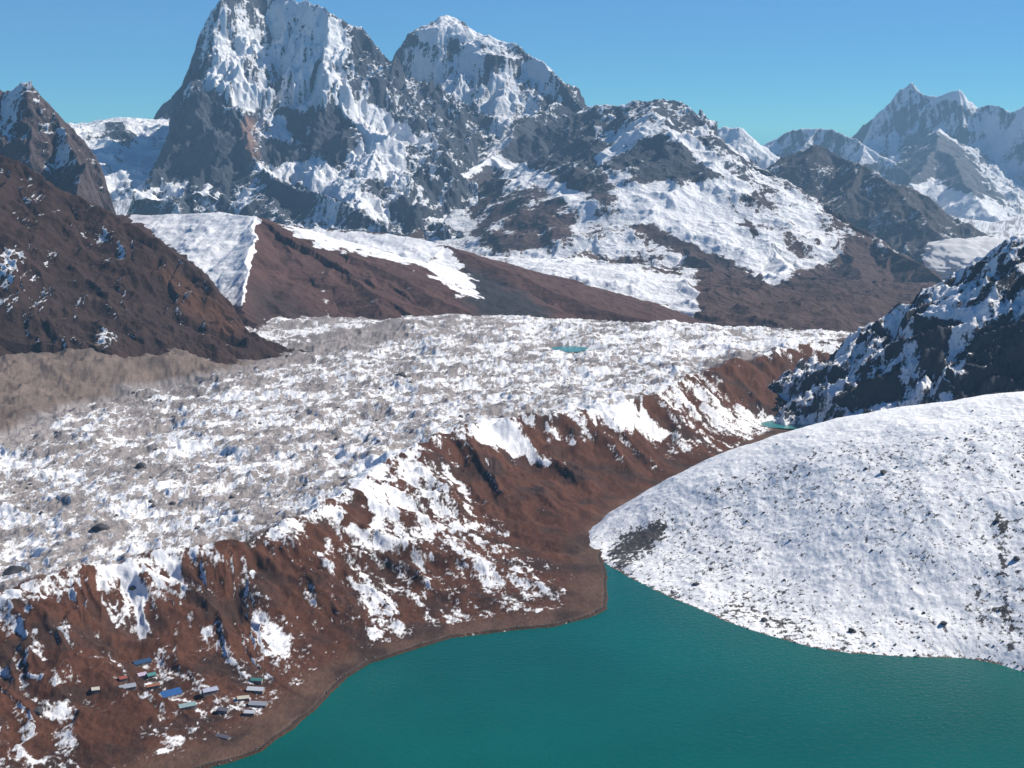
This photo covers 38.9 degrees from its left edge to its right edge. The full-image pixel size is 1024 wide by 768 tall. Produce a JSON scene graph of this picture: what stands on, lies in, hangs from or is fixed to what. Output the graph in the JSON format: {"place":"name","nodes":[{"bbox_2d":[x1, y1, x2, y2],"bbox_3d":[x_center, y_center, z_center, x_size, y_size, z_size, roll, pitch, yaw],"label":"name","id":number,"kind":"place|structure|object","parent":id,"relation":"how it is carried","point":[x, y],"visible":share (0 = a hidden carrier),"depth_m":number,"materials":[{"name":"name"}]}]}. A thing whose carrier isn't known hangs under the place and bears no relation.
{"place":"outdoors","nodes":[
{"label":"outdoors","id":0,"kind":"place"},
{"bbox_2d":[0,81,115,214],"bbox_3d":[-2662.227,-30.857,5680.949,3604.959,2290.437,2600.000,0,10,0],"label":"rocky peak","id":1,"kind":"structure","parent":0,"point":[38,134],"depth_m":5661.33,"materials":[{"name":"stone"}]},
{"bbox_2d":[68,99,220,202],"bbox_3d":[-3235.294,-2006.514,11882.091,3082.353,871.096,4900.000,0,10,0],"label":"snow saddle","id":2,"kind":"object","parent":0,"point":[126,151],"visible":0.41,"depth_m":11342.95,"materials":[{"name":"white snow"}]},
{"bbox_2d":[0,155,308,363],"bbox_3d":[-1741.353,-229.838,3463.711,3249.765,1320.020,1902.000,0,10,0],"label":"brown mountainside","id":3,"kind":"structure","parent":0,"point":[78,272],"depth_m":3545.96,"materials":[{"name":"brown stone"}]},
{"bbox_2d":[126,0,477,247],"bbox_3d":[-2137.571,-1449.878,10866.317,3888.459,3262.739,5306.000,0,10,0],"label":"tall peak","id":4,"kind":"structure","parent":0,"point":[305,114],"depth_m":10462.37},
{"bbox_2d":[116,212,712,329],"bbox_3d":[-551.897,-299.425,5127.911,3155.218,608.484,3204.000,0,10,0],"label":"brown ridge","id":5,"kind":"structure","parent":0,"point":[258,270],"depth_m":4790.34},
{"bbox_2d":[0,198,1023,767],"bbox_3d":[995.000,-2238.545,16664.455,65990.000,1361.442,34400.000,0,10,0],"label":"ground","id":6,"kind":"structure","parent":0,"point":[482,518],"depth_m":2192.84,"materials":[{"name":"white snow"}]},
{"bbox_2d":[3,565,26,574],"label":"boulder","id":7,"kind":"object","parent":6,"relation":"on","point":[13,569],"visible":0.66,"depth_m":1733.96,"materials":[{"name":"grey stone"}]},
{"bbox_2d":[33,707,43,714],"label":"boulder","id":8,"kind":"object","parent":6,"relation":"on","point":[38,710],"visible":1,"depth_m":1458.56,"materials":[{"name":"grey stone"}]},
{"bbox_2d":[91,686,99,693],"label":"hut","id":9,"kind":"object","parent":6,"relation":"on","point":[94,690],"visible":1,"depth_m":1499.07,"materials":[{"name":"stone"}]},
{"bbox_2d":[92,523,109,531],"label":"boulder","id":10,"kind":"object","parent":6,"relation":"on","point":[99,527],"visible":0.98,"depth_m":1948.69,"materials":[{"name":"grey stone"}]},
{"bbox_2d":[118,675,126,682],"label":"hut","id":11,"kind":"object","parent":6,"relation":"on","point":[122,678],"visible":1,"depth_m":1527.80,"materials":[{"name":"metal"}]},
{"bbox_2d":[118,682,136,690],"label":"house","id":12,"kind":"structure","parent":6,"relation":"on","point":[130,686],"depth_m":1513.64,"materials":[{"name":"metal"}]},
{"bbox_2d":[136,462,145,468],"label":"boulder","id":13,"kind":"object","parent":6,"relation":"on","point":[140,465],"visible":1,"depth_m":2339.93,"materials":[{"name":"grey stone"}]},
{"bbox_2d":[132,657,151,666],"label":"lodge","id":14,"kind":"structure","parent":6,"relation":"on","point":[141,662],"depth_m":1605.13,"materials":[{"name":"metal"}]},
{"bbox_2d":[137,671,146,678],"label":"house","id":15,"kind":"structure","parent":6,"relation":"on","point":[143,675],"depth_m":1578.13,"materials":[{"name":"metal"}]},
{"bbox_2d":[146,672,156,678],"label":"house","id":16,"kind":"structure","parent":6,"relation":"on","point":[151,674],"depth_m":1579.46,"materials":[{"name":"metal"}]},
{"bbox_2d":[145,682,159,689],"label":"shed","id":17,"kind":"structure","parent":6,"relation":"on","point":[152,686],"depth_m":1553.05,"materials":[{"name":"metal"}]},
{"bbox_2d":[157,687,182,699],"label":"lodge","id":18,"kind":"structure","parent":6,"relation":"on","point":[173,693],"depth_m":1538.82,"materials":[{"name":"blue metal"}]},
{"bbox_2d":[177,701,196,709],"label":"house","id":19,"kind":"structure","parent":6,"relation":"on","point":[188,705],"depth_m":1509.13,"materials":[{"name":"metal"}]},
{"bbox_2d":[201,686,218,696],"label":"house","id":20,"kind":"structure","parent":6,"relation":"on","point":[209,691],"depth_m":1541.34,"materials":[{"name":"metal"}]},
{"bbox_2d":[217,707,230,713],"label":"hut","id":21,"kind":"object","parent":6,"relation":"on","point":[222,710],"visible":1,"depth_m":1504.46,"materials":[{"name":"stone"}]},
{"bbox_2d":[216,733,231,739],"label":"shed","id":22,"kind":"structure","parent":6,"relation":"on","point":[223,737],"depth_m":1442.70,"materials":[{"name":"metal"}]},
{"bbox_2d":[237,695,249,700],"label":"hut","id":23,"kind":"object","parent":6,"relation":"on","point":[243,698],"visible":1,"depth_m":1534.72,"materials":[{"name":"metal"}]},
{"bbox_2d":[244,710,255,715],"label":"hut","id":24,"kind":"object","parent":6,"relation":"on","point":[249,712],"visible":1,"depth_m":1497.71,"materials":[{"name":"metal"}]},
{"bbox_2d":[246,686,265,693],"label":"lodge","id":25,"kind":"structure","parent":6,"relation":"on","point":[258,690],"depth_m":1554.52,"materials":[{"name":"metal"}]},
{"bbox_2d":[250,678,263,683],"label":"house","id":26,"kind":"structure","parent":6,"relation":"on","point":[257,680],"depth_m":1581.32,"materials":[{"name":"metal"}]},
{"bbox_2d":[248,700,267,707],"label":"house","id":27,"kind":"structure","parent":6,"relation":"on","point":[258,703],"depth_m":1520.59,"materials":[{"name":"metal"}]},
{"bbox_2d":[396,372,405,376],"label":"boulder","id":28,"kind":"object","parent":6,"relation":"on","point":[402,374],"visible":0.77,"depth_m":3218.14,"materials":[{"name":"grey stone"}]},
{"bbox_2d":[0,0,1023,144],"label":"sky","id":29,"kind":"structure","parent":0,"point":[767,69],"materials":[{"name":"blue"}]},
{"bbox_2d":[551,346,587,351],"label":"pond","id":30,"kind":"structure","parent":0,"point":[570,348],"depth_m":3717.87,"materials":[{"name":"liquid"}]},
{"bbox_2d":[209,562,1023,767],"bbox_3d":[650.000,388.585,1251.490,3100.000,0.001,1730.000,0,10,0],"label":"lake","id":31,"kind":"structure","parent":0,"point":[636,674],"depth_m":1530.99,"materials":[{"name":"liquid"}]},
{"bbox_2d":[392,15,942,332],"bbox_3d":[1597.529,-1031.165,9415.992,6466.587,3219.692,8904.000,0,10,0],"label":"broad peak","id":32,"kind":"structure","parent":0,"point":[681,207],"depth_m":9014.11,"materials":[{"name":"white snow"}]},
{"bbox_2d":[718,126,779,169],"bbox_3d":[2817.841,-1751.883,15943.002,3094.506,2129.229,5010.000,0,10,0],"label":"white peak","id":33,"kind":"structure","parent":0,"point":[740,140],"depth_m":15923.57,"materials":[{"name":"white snow"}]},
{"bbox_2d":[761,420,810,428],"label":"second lake","id":34,"kind":"structure","parent":0,"point":[774,424],"depth_m":3017.53,"materials":[{"name":"liquid"}]},
{"bbox_2d":[589,391,1023,671],"bbox_3d":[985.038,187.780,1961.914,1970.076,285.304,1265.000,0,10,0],"label":"hill","id":35,"kind":"structure","parent":0,"point":[715,503],"depth_m":1937.00,"materials":[{"name":"white snow"}]},
{"bbox_2d":[848,628,856,632],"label":"boulder","id":36,"kind":"object","parent":35,"relation":"on","point":[851,630],"visible":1,"depth_m":1732.07,"materials":[{"name":"grey stone"}]},
{"bbox_2d":[1013,556,1019,561],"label":"boulder","id":37,"kind":"object","parent":35,"relation":"on","point":[1016,558],"visible":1,"depth_m":1783.77,"materials":[{"name":"grey stone"}]},
{"bbox_2d":[766,145,992,265],"bbox_3d":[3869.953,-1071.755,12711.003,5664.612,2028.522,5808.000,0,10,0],"label":"dark far ridge","id":38,"kind":"structure","parent":0,"point":[909,221],"depth_m":11799.70,"materials":[{"name":"grey stone"}]},
{"bbox_2d":[763,83,1023,221],"bbox_3d":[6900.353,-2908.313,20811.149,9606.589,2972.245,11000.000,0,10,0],"label":"hazy blue peak","id":39,"kind":"structure","parent":0,"point":[957,154],"depth_m":21458.12,"materials":[{"name":"snow"}]},
{"bbox_2d":[767,235,1023,424],"bbox_3d":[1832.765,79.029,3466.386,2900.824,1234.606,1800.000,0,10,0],"label":"shadowed crag","id":40,"kind":"structure","parent":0,"point":[957,334],"depth_m":2962.30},
{"bbox_2d":[920,236,1004,279],"bbox_3d":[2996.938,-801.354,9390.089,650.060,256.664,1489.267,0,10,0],"label":"snowfield","id":41,"kind":"structure","parent":0,"point":[944,259],"depth_m":9435.74,"materials":[{"name":"white snow"}]}
]}

